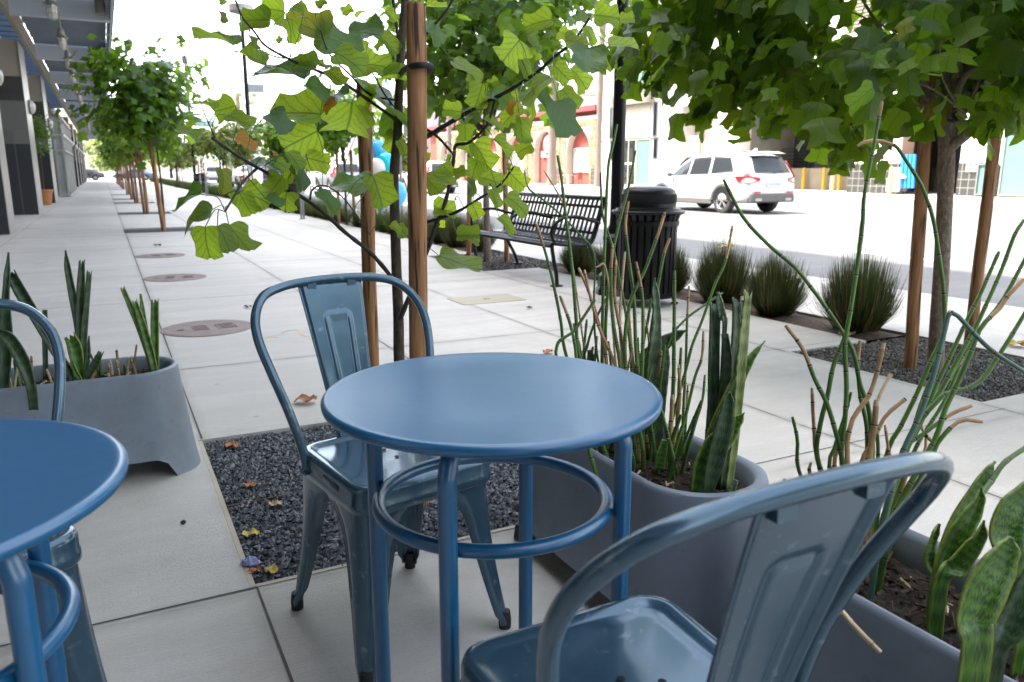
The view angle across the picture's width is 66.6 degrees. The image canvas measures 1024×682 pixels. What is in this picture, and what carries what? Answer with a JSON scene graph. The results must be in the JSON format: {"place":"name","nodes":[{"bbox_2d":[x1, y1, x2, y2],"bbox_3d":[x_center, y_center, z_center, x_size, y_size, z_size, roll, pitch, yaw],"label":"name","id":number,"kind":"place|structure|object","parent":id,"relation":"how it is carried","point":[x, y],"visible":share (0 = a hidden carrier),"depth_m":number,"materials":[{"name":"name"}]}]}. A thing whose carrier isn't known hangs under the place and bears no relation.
{"place":"outdoors","nodes":[
{"label":"outdoors","id":0,"kind":"place"},
{"bbox_2d":[87,173,314,179],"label":"block pavement","id":1,"kind":"structure","parent":0,"point":[108,176],"depth_m":130.11,"materials":[{"name":"concrete"}]},
{"bbox_2d":[59,109,102,172],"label":"distant block","id":2,"kind":"structure","parent":1,"relation":"on","point":[62,113],"depth_m":150.48,"materials":[{"name":"grey metal"}]},
{"bbox_2d":[83,139,134,172],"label":"street tree","id":3,"kind":"object","parent":1,"relation":"on","point":[99,163],"visible":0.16,"depth_m":117.22,"materials":[{"name":"green plant"}]},
{"bbox_2d":[307,88,394,176],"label":"corner building","id":4,"kind":"structure","parent":1,"relation":"on","point":[355,158],"depth_m":121.44,"materials":[{"name":"grey metal"}]},
{"bbox_2d":[248,149,262,183],"bbox_3d":[-11.320,-7.422,34.425,0.580,2.020,0.440,-6,14,-26],"label":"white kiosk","id":5,"kind":"object","parent":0,"point":[258,175],"visible":0.18,"depth_m":34.27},
{"bbox_2d":[23,0,615,171],"label":"sky","id":6,"kind":"structure","parent":0,"point":[143,22],"materials":[{"name":"white"}]},
{"bbox_2d":[392,83,596,174],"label":"office block","id":7,"kind":"structure","parent":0,"point":[589,98],"depth_m":98.53,"materials":[{"name":"grey metal"}]},
{"bbox_2d":[0,181,1023,681],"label":"sidewalk","id":8,"kind":"structure","parent":0,"point":[170,597],"depth_m":3.81,"materials":[{"name":"concrete"}]},
{"bbox_2d":[0,16,86,234],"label":"arcade building","id":9,"kind":"structure","parent":8,"relation":"on","point":[23,99],"depth_m":19.82,"materials":[{"name":"grey tile"}]},
{"bbox_2d":[0,0,114,138],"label":"canopy","id":10,"kind":"object","parent":9,"relation":"attached to","point":[80,20],"visible":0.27,"depth_m":21.54,"materials":[{"name":"metal"}]},
{"bbox_2d":[42,0,59,20],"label":"hanging lantern","id":11,"kind":"object","parent":10,"relation":"hanging from","point":[51,10],"visible":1,"depth_m":13.24,"materials":[{"name":"white glass"}]},
{"bbox_2d":[54,12,67,50],"bbox_3d":[-9.573,-6.558,16.549,0.270,0.763,0.270,-6,14,-26],"label":"hanging lantern","id":12,"kind":"object","parent":10,"relation":"hanging from","point":[61,40],"visible":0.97,"depth_m":16.53,"materials":[{"name":"white glass"}]},
{"bbox_2d":[32,111,58,204],"bbox_3d":[-15.295,-5.905,25.216,1.300,2.983,1.335,-6,14,-26],"label":"potted tree","id":13,"kind":"object","parent":8,"relation":"on","point":[47,194],"visible":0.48,"depth_m":25.17,"materials":[{"name":"green plant"}]},
{"bbox_2d":[0,299,106,681],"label":"metal chair","id":14,"kind":"object","parent":8,"relation":"on","point":[82,657],"visible":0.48,"depth_m":1.47,"materials":[{"name":"blue metal"}]},
{"bbox_2d":[0,418,128,681],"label":"bistro table","id":15,"kind":"object","parent":8,"relation":"on","point":[56,477],"visible":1,"depth_m":0.94,"materials":[{"name":"blue metal"}]},
{"bbox_2d":[0,356,200,474],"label":"trough planter","id":16,"kind":"object","parent":8,"relation":"on","point":[141,415],"visible":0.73,"depth_m":2.81,"materials":[{"name":"concrete"}]},
{"bbox_2d":[0,252,38,409],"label":"snake plant","id":17,"kind":"object","parent":16,"relation":"on","point":[11,346],"visible":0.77,"depth_m":2.58,"materials":[{"name":"green plant"}]},
{"bbox_2d":[10,250,103,380],"bbox_3d":[-1.607,-0.069,2.816,0.357,0.487,0.203,7,14,30],"label":"snake plant","id":18,"kind":"object","parent":16,"relation":"on","point":[78,345],"visible":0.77,"depth_m":2.80,"materials":[{"name":"green plant"}]},
{"bbox_2d":[10,345,137,386],"bbox_3d":[-1.633,0.107,2.848,0.496,0.128,0.170,-6,14,-26],"label":"cut stem stubble","id":19,"kind":"object","parent":16,"relation":"on","point":[17,378],"visible":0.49,"depth_m":2.92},
{"bbox_2d":[121,286,158,371],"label":"snake plant","id":20,"kind":"object","parent":16,"relation":"on","point":[150,345],"visible":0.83,"depth_m":2.93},
{"bbox_2d":[134,253,184,257],"bbox_3d":[-4.659,-1.133,10.328,0.620,0.008,0.620,-9,15,-34],"label":"manhole cover","id":21,"kind":"object","parent":8,"relation":"on","point":[161,255],"visible":1,"depth_m":10.31,"materials":[{"name":"metal"}]},
{"bbox_2d":[143,274,206,281],"bbox_3d":[-3.546,-0.670,8.207,0.620,0.008,0.620,-4,13,-17],"label":"manhole cover","id":22,"kind":"object","parent":8,"relation":"on","point":[171,277],"visible":1,"depth_m":8.17,"materials":[{"name":"metal"}]},
{"bbox_2d":[160,319,250,336],"bbox_3d":[-2.176,-0.096,5.577,0.620,0.008,0.620,-8,14,-31],"label":"manhole cover","id":23,"kind":"object","parent":8,"relation":"on","point":[204,328],"visible":0.98,"depth_m":5.54,"materials":[{"name":"metal"}]},
{"bbox_2d":[228,3,252,129],"bbox_3d":[-12.100,-10.927,35.665,1.050,8.340,1.050,-6,14,-26],"label":"street lamp","id":24,"kind":"object","parent":8,"relation":"on","point":[233,8],"visible":0.34,"depth_m":35.19,"materials":[{"name":"grey metal"}]},
{"bbox_2d":[372,140,386,157],"bbox_3d":[-2.680,-3.181,15.736,0.380,1.704,0.380,-6,14,-26],"label":"balloon","id":25,"kind":"object","parent":8,"relation":"on","point":[378,149],"visible":0.34,"depth_m":15.44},
{"bbox_2d":[250,273,510,681],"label":"metal chair","id":26,"kind":"object","parent":8,"relation":"on","point":[334,470],"visible":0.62,"depth_m":1.84,"materials":[{"name":"blue metal"}]},
{"bbox_2d":[447,294,526,304],"bbox_3d":[-0.221,-0.362,6.822,0.600,0.018,0.380,-6,14,-26],"label":"utility cover","id":27,"kind":"object","parent":8,"relation":"on","point":[482,299],"visible":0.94,"depth_m":6.78,"materials":[{"name":"concrete"}]},
{"bbox_2d":[320,352,662,681],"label":"bistro table","id":28,"kind":"object","parent":8,"relation":"on","point":[526,412],"visible":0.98,"depth_m":1.25,"materials":[{"name":"blue metal"}]},
{"bbox_2d":[164,184,902,340],"bbox_3d":[-18.348,-8.706,45.075,0.460,0.028,91.580,-6,14,-26],"label":"planting bed","id":29,"kind":"object","parent":8,"relation":"on","point":[820,324],"visible":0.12,"depth_m":6.02,"materials":[{"name":"brown soil"}]},
{"bbox_2d":[160,142,195,179],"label":"young tree","id":30,"kind":"object","parent":29,"relation":"on","point":[177,160],"visible":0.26,"depth_m":51.66,"materials":[{"name":"green plant"}]},
{"bbox_2d":[176,127,225,172],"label":"young tree","id":31,"kind":"object","parent":29,"relation":"on","point":[190,163],"visible":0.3,"depth_m":40.29,"materials":[{"name":"green plant"}]},
{"bbox_2d":[194,121,238,167],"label":"young tree","id":32,"kind":"object","parent":29,"relation":"on","point":[211,147],"visible":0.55,"depth_m":33.07,"materials":[{"name":"green plant"}]},
{"bbox_2d":[207,121,266,180],"bbox_3d":[-9.293,-6.229,27.082,2.026,2.923,2.007,12,17,44],"label":"young tree","id":33,"kind":"object","parent":29,"relation":"on","point":[242,148],"visible":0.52,"depth_m":26.84,"materials":[{"name":"green plant"}]},
{"bbox_2d":[244,104,305,170],"bbox_3d":[-6.300,-4.996,21.312,1.750,2.973,2.051,8,15,33],"label":"young tree","id":34,"kind":"object","parent":29,"relation":"on","point":[269,136],"visible":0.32,"depth_m":21.02,"materials":[{"name":"green plant"}]},
{"bbox_2d":[148,176,432,240],"bbox_3d":[-20.239,-9.767,48.614,1.010,0.570,83.399,-6,14,-26],"label":"rush hedge","id":35,"kind":"object","parent":29,"relation":"on","point":[353,219],"visible":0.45,"depth_m":17.84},
{"bbox_2d":[315,82,384,224],"bbox_3d":[-3.475,-3.752,15.966,1.949,2.822,1.964,-6,14,-26],"label":"young tree","id":36,"kind":"object","parent":29,"relation":"on","point":[335,141],"visible":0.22,"depth_m":15.67,"materials":[{"name":"green plant"}]},
{"bbox_2d":[373,158,384,173],"bbox_3d":[-2.635,-2.856,15.095,0.400,1.343,0.400,-6,14,-26],"label":"balloon","id":37,"kind":"object","parent":29,"relation":"on","point":[378,165],"visible":0.31,"depth_m":14.84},
{"bbox_2d":[427,215,451,243],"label":"rush tuft","id":38,"kind":"object","parent":29,"relation":"on","point":[437,239],"visible":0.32,"depth_m":12.03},
{"bbox_2d":[439,211,466,247],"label":"rush tuft","id":39,"kind":"object","parent":29,"relation":"on","point":[449,234],"visible":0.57,"depth_m":11.45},
{"bbox_2d":[461,217,498,251],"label":"rush tuft","id":40,"kind":"object","parent":29,"relation":"on","point":[479,248],"visible":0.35,"depth_m":10.95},
{"bbox_2d":[556,233,598,272],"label":"rush tuft","id":41,"kind":"object","parent":29,"relation":"on","point":[581,257],"visible":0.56,"depth_m":8.52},
{"bbox_2d":[587,242,602,276],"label":"rush tuft","id":42,"kind":"object","parent":29,"relation":"on","point":[599,257],"visible":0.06,"depth_m":8.09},
{"bbox_2d":[675,240,696,291],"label":"rush tuft","id":43,"kind":"object","parent":29,"relation":"on","point":[682,270],"visible":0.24,"depth_m":7.14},
{"bbox_2d":[683,233,763,303],"bbox_3d":[1.789,-0.649,6.723,0.701,0.622,0.634,0,12,-1],"label":"rush tuft","id":44,"kind":"object","parent":29,"relation":"on","point":[728,283],"visible":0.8,"depth_m":6.59,"materials":[{"name":"plant"}]},
{"bbox_2d":[737,248,814,316],"bbox_3d":[2.074,-0.483,6.109,0.576,0.558,0.578,-1,12,-4],"label":"rush tuft","id":45,"kind":"object","parent":29,"relation":"on","point":[776,292],"visible":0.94,"depth_m":6.00,"materials":[{"name":"plant"}]},
{"bbox_2d":[803,242,908,333],"bbox_3d":[2.461,-0.394,5.491,0.711,0.648,0.682,-6,14,-26],"label":"rush tuft","id":46,"kind":"object","parent":29,"relation":"on","point":[874,304],"visible":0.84,"depth_m":5.37,"materials":[{"name":"plant"}]},
{"bbox_2d":[470,192,608,286],"bbox_3d":[0.237,-1.148,8.409,0.676,0.856,1.930,-6,14,-26],"label":"park bench","id":47,"kind":"object","parent":8,"relation":"on","point":[551,238],"visible":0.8,"depth_m":8.16,"materials":[{"name":"metal"}]},
{"bbox_2d":[113,199,1023,583],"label":"gravel base","id":48,"kind":"object","parent":8,"relation":"in","point":[291,523],"visible":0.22,"depth_m":2.77,"materials":[{"name":"gravel"}]},
{"bbox_2d":[92,126,148,167],"bbox_3d":[-15.110,-7.234,30.646,2.936,3.365,2.093,4,13,17],"label":"young tree","id":49,"kind":"object","parent":48,"relation":"on","point":[112,154],"visible":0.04,"depth_m":30.13,"materials":[{"name":"green plant"}]},
{"bbox_2d":[98,133,159,172],"bbox_3d":[-13.049,-6.574,27.264,2.358,3.519,2.259,11,16,40],"label":"young tree","id":50,"kind":"object","parent":48,"relation":"on","point":[119,154],"visible":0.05,"depth_m":26.92,"materials":[{"name":"green plant"}]},
{"bbox_2d":[72,97,197,205],"bbox_3d":[-9.758,-4.949,20.378,2.929,3.280,2.635,-6,14,-26],"label":"young tree","id":51,"kind":"object","parent":48,"relation":"on","point":[103,125],"visible":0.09,"depth_m":19.97,"materials":[{"name":"green plant"}]},
{"bbox_2d":[54,33,218,225],"bbox_3d":[-6.866,-3.803,14.506,2.781,3.545,2.692,-6,14,-26],"label":"young tree","id":52,"kind":"object","parent":48,"relation":"on","point":[148,99],"visible":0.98,"depth_m":14.00,"materials":[{"name":"green plant"}]},
{"bbox_2d":[135,149,145,213],"bbox_3d":[-9.808,-4.237,20.556,0.132,1.814,0.074,-6,14,-26],"label":"tree stake","id":53,"kind":"object","parent":48,"relation":"on","point":[140,186],"visible":0.67,"depth_m":20.57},
{"bbox_2d":[138,141,149,213],"bbox_3d":[-9.706,-4.287,20.541,0.129,1.918,0.089,-6,14,-26],"label":"tree stake","id":54,"kind":"object","parent":48,"relation":"on","point":[144,187],"visible":0.68,"depth_m":20.57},
{"bbox_2d":[147,138,165,230],"bbox_3d":[-6.694,-3.005,14.673,0.183,1.916,0.088,-6,14,-26],"label":"tree stake","id":55,"kind":"object","parent":48,"relation":"on","point":[157,188],"visible":0.73,"depth_m":14.66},
{"bbox_2d":[240,554,259,567],"bbox_3d":[-0.747,0.630,2.235,0.042,0.041,0.049,10,16,39],"label":"crumpled paper","id":56,"kind":"object","parent":48,"relation":"on","point":[249,561],"visible":0.99,"depth_m":2.22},
{"bbox_2d":[198,441,514,586],"bbox_3d":[-0.445,0.514,2.972,1.267,0.068,1.312,-6,14,-26],"label":"well edging","id":57,"kind":"object","parent":48,"relation":"on","point":[249,577],"visible":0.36,"depth_m":2.51,"materials":[{"name":"grey metal"}]},
{"bbox_2d":[204,424,518,582],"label":"gravel","id":58,"kind":"structure","parent":48,"relation":"on","point":[230,460],"depth_m":2.69,"materials":[{"name":"gravel"}]},
{"bbox_2d":[356,84,378,366],"bbox_3d":[-0.596,-0.299,3.252,0.071,1.498,0.061,7,14,28],"label":"tree stake","id":59,"kind":"object","parent":58,"relation":"on","point":[365,150],"visible":0.44,"depth_m":3.21,"materials":[{"name":"wood"}]},
{"bbox_2d":[406,1,428,507],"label":"tree stake","id":60,"kind":"object","parent":58,"relation":"on","point":[416,49],"visible":0.63,"depth_m":2.41,"materials":[{"name":"wood"}]},
{"bbox_2d":[398,62,433,74],"bbox_3d":[-0.328,-0.876,2.528,0.089,0.043,0.462,-4,13,-17],"label":"tree tie","id":61,"kind":"object","parent":60,"relation":"attached to","point":[428,66],"visible":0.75,"depth_m":2.33,"materials":[{"name":"black rubber"}]},
{"bbox_2d":[172,0,639,361],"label":"young tree","id":62,"kind":"object","parent":48,"relation":"on","point":[300,137],"visible":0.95,"depth_m":2.52,"materials":[{"name":"green plant"}]},
{"bbox_2d":[318,0,613,261],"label":"young tree","id":63,"kind":"object","parent":48,"relation":"on","point":[488,22],"visible":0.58,"depth_m":8.78,"materials":[{"name":"green plant"}]},
{"bbox_2d":[466,120,472,255],"bbox_3d":[-0.525,-1.848,9.617,0.104,1.811,0.067,-6,14,-26],"label":"tree stake","id":64,"kind":"object","parent":48,"relation":"on","point":[468,244],"visible":0.26,"depth_m":9.65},
{"bbox_2d":[429,251,560,270],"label":"gravel","id":65,"kind":"structure","parent":48,"relation":"on","point":[508,265],"depth_m":9.54,"materials":[{"name":"gravel"}]},
{"bbox_2d":[502,124,508,261],"bbox_3d":[-0.084,-1.843,9.585,0.103,1.814,0.068,-6,14,-26],"label":"tree stake","id":66,"kind":"object","parent":48,"relation":"on","point":[505,206],"visible":0.37,"depth_m":9.57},
{"bbox_2d":[588,0,1023,372],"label":"young tree","id":67,"kind":"object","parent":48,"relation":"on","point":[762,64],"visible":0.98,"depth_m":3.82,"materials":[{"name":"green plant"}]},
{"bbox_2d":[794,337,1023,401],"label":"gravel","id":68,"kind":"structure","parent":48,"relation":"on","point":[998,373],"depth_m":4.53,"materials":[{"name":"gravel"}]},
{"bbox_2d":[903,72,935,369],"bbox_3d":[2.272,-0.625,4.355,0.072,1.667,0.144,-8,15,-34],"label":"tree stake","id":69,"kind":"object","parent":68,"relation":"on","point":[918,237],"visible":0.71,"depth_m":4.35,"materials":[{"name":"wood"}]},
{"bbox_2d":[963,137,1001,343],"bbox_3d":[2.926,-0.781,4.819,0.076,1.771,0.079,-6,14,-26],"label":"tree stake","id":70,"kind":"object","parent":68,"relation":"on","point":[984,221],"visible":0.52,"depth_m":4.81,"materials":[{"name":"wood"}]},
{"bbox_2d":[596,0,628,296],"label":"street lamp","id":71,"kind":"object","parent":8,"relation":"on","point":[618,153],"visible":0.32,"depth_m":6.84,"materials":[{"name":"grey metal"}]},
{"bbox_2d":[513,423,768,638],"bbox_3d":[0.351,0.459,2.154,0.454,0.385,0.863,-6,14,-26],"label":"trough planter","id":72,"kind":"object","parent":8,"relation":"on","point":[693,577],"visible":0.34,"depth_m":1.83,"materials":[{"name":"concrete"}]},
{"bbox_2d":[523,124,732,479],"bbox_3d":[0.301,-0.083,2.062,0.572,0.966,0.400,1,12,5],"label":"horsetail clump","id":73,"kind":"object","parent":72,"relation":"in","point":[642,446],"visible":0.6,"depth_m":2.06,"materials":[{"name":"plant"}]},
{"bbox_2d":[587,278,684,470],"bbox_3d":[0.390,0.083,2.090,0.259,0.497,0.314,-6,14,-26],"label":"snake plant","id":74,"kind":"object","parent":72,"relation":"in","point":[658,342],"visible":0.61,"depth_m":2.08,"materials":[{"name":"green plant"}]},
{"bbox_2d":[690,290,765,492],"bbox_3d":[0.509,0.137,1.826,0.134,0.505,0.206,5,13,22],"label":"snake plant","id":75,"kind":"object","parent":72,"relation":"on","point":[714,467],"visible":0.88,"depth_m":1.82,"materials":[{"name":"green plant"}]},
{"bbox_2d":[612,186,684,307],"bbox_3d":[1.127,-0.797,6.514,0.602,0.979,0.602,-6,14,-26],"label":"litter bin","id":76,"kind":"object","parent":8,"relation":"on","point":[649,206],"visible":0.84,"depth_m":6.31,"materials":[{"name":"metal"}]},
{"bbox_2d":[460,451,953,681],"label":"metal chair","id":77,"kind":"object","parent":8,"relation":"on","point":[804,568],"visible":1,"depth_m":0.77,"materials":[{"name":"blue metal"}]},
{"bbox_2d":[809,519,1023,681],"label":"trough planter","id":78,"kind":"object","parent":8,"relation":"on","point":[889,621],"visible":0.27,"depth_m":1.33,"materials":[{"name":"concrete"}]},
{"bbox_2d":[841,610,881,653],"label":"dry stalk","id":79,"kind":"object","parent":78,"relation":"in","point":[860,632],"visible":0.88,"depth_m":0.98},
{"bbox_2d":[722,101,1023,601],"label":"horsetail clump","id":80,"kind":"object","parent":78,"relation":"on","point":[932,397],"visible":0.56,"depth_m":1.51,"materials":[{"name":"plant"}]},
{"bbox_2d":[924,446,1023,639],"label":"snake plant","id":81,"kind":"object","parent":78,"relation":"on","point":[961,546],"visible":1,"depth_m":1.31,"materials":[{"name":"plant"}]},
{"bbox_2d":[955,481,1023,681],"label":"snake plant","id":82,"kind":"object","parent":78,"relation":"on","point":[989,621],"visible":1,"depth_m":1.10,"materials":[{"name":"green plant"}]},
{"bbox_2d":[87,173,1023,307],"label":"road","id":83,"kind":"structure","parent":0,"point":[818,232],"depth_m":15.30,"materials":[{"name":"asphalt"}]},
{"bbox_2d":[86,168,104,180],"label":"parked car","id":84,"kind":"object","parent":83,"relation":"on","point":[95,175],"visible":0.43,"depth_m":93.71,"materials":[{"name":"silver paint"}]},
{"bbox_2d":[144,141,199,177],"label":"street tree","id":85,"kind":"object","parent":83,"relation":"on","point":[170,164],"visible":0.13,"depth_m":126.59,"materials":[{"name":"green plant"}]},
{"bbox_2d":[197,165,221,182],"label":"parked car","id":86,"kind":"object","parent":83,"relation":"on","point":[210,172],"visible":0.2,"depth_m":73.44,"materials":[{"name":"white paint"}]},
{"bbox_2d":[231,167,247,186],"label":"parked car","id":87,"kind":"object","parent":83,"relation":"on","point":[237,174],"visible":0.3,"depth_m":54.76,"materials":[{"name":"white paint"}]},
{"bbox_2d":[220,74,260,127],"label":"palm tree","id":88,"kind":"object","parent":83,"relation":"on","point":[236,95],"visible":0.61,"depth_m":139.65,"materials":[{"name":"green plant"}]},
{"bbox_2d":[315,162,358,191],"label":"parked car","id":89,"kind":"object","parent":83,"relation":"on","point":[329,177],"visible":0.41,"depth_m":43.70,"materials":[{"name":"silver metal"}]},
{"bbox_2d":[402,161,458,192],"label":"parked car","id":90,"kind":"object","parent":83,"relation":"on","point":[432,166],"visible":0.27,"depth_m":40.45,"materials":[{"name":"white paint"}]},
{"bbox_2d":[348,207,1023,310],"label":"gutter","id":91,"kind":"object","parent":83,"relation":"on","point":[960,300],"depth_m":7.35,"materials":[{"name":"concrete"}]},
{"bbox_2d":[648,148,794,212],"bbox_3d":[6.081,-4.792,23.263,2.240,1.770,4.744,-6,14,-26],"label":"white suv","id":92,"kind":"object","parent":83,"relation":"on","point":[764,181],"visible":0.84,"depth_m":21.64,"materials":[{"name":"paint"}]},
{"bbox_2d":[599,1,670,185],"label":"white shop building","id":93,"kind":"structure","parent":0,"point":[647,129],"depth_m":55.12,"materials":[{"name":"paint"}]},
{"bbox_2d":[624,164,635,185],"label":"window","id":94,"kind":"structure","parent":93,"relation":"in","point":[627,166],"depth_m":56.72,"materials":[{"name":"grey glass"}]},
{"bbox_2d":[625,139,635,162],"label":"window","id":95,"kind":"structure","parent":93,"relation":"in","point":[630,145],"depth_m":56.36,"materials":[{"name":"grey glass"}]},
{"bbox_2d":[635,138,651,185],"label":"door","id":96,"kind":"structure","parent":93,"relation":"in","point":[643,146],"depth_m":55.13,"materials":[{"name":"teal glass"}]},
{"bbox_2d":[652,101,658,136],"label":"window","id":97,"kind":"structure","parent":93,"relation":"in","point":[655,104],"depth_m":53.31,"materials":[{"name":"glass"}]},
{"bbox_2d":[459,181,1023,204],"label":"sidewalk","id":98,"kind":"structure","parent":0,"point":[932,195],"depth_m":35.11,"materials":[{"name":"concrete"}]},
{"bbox_2d":[427,105,596,184],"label":"arched restaurant","id":99,"kind":"structure","parent":98,"relation":"on","point":[576,154],"depth_m":67.52,"materials":[{"name":"beige paint"}]},
{"bbox_2d":[573,147,589,172],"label":"window","id":100,"kind":"structure","parent":99,"relation":"in","point":[581,155],"depth_m":63.12,"materials":[{"name":"white glass"}]},
{"bbox_2d":[546,18,559,185],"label":"palm tree","id":101,"kind":"object","parent":98,"relation":"on","point":[551,165],"visible":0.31,"depth_m":58.41,"materials":[{"name":"beige plant"}]},
{"bbox_2d":[594,24,605,186],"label":"palm tree","id":102,"kind":"object","parent":98,"relation":"on","point":[598,169],"visible":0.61,"depth_m":53.40,"materials":[{"name":"beige plant"}]},
{"bbox_2d":[687,127,699,156],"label":"parking sign","id":103,"kind":"object","parent":98,"relation":"on","point":[694,140],"visible":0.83,"depth_m":46.38,"materials":[{"name":"white metal"}]},
{"bbox_2d":[886,168,906,191],"bbox_3d":[18.553,-7.730,37.410,0.718,1.150,0.980,-6,14,-26],"label":"cream cabinet","id":104,"kind":"object","parent":98,"relation":"on","point":[898,176],"visible":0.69,"depth_m":37.31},
{"bbox_2d":[900,154,916,193],"bbox_3d":[18.900,-7.841,36.709,0.270,1.858,1.449,-7,14,-30],"label":"ribbed panel","id":105,"kind":"object","parent":98,"relation":"on","point":[908,181],"visible":0.49,"depth_m":36.85,"materials":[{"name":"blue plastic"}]},
{"bbox_2d":[668,0,1023,197],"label":"loading dock building","id":106,"kind":"structure","parent":0,"point":[970,157],"depth_m":39.92,"materials":[{"name":"paint"}]},
{"bbox_2d":[793,135,813,167],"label":"dock door","id":107,"kind":"structure","parent":106,"relation":"in","point":[802,151],"depth_m":48.33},
{"bbox_2d":[974,164,999,195],"bbox_3d":[20.501,-6.974,33.685,0.120,1.340,0.900,-6,14,-26],"label":"window","id":108,"kind":"structure","parent":106,"relation":"in","point":[980,167],"depth_m":33.94,"materials":[{"name":"glass"}]},
{"bbox_2d":[997,135,1023,195],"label":"door","id":109,"kind":"structure","parent":106,"relation":"in","point":[1011,179],"depth_m":32.74,"materials":[{"name":"teal metal"}]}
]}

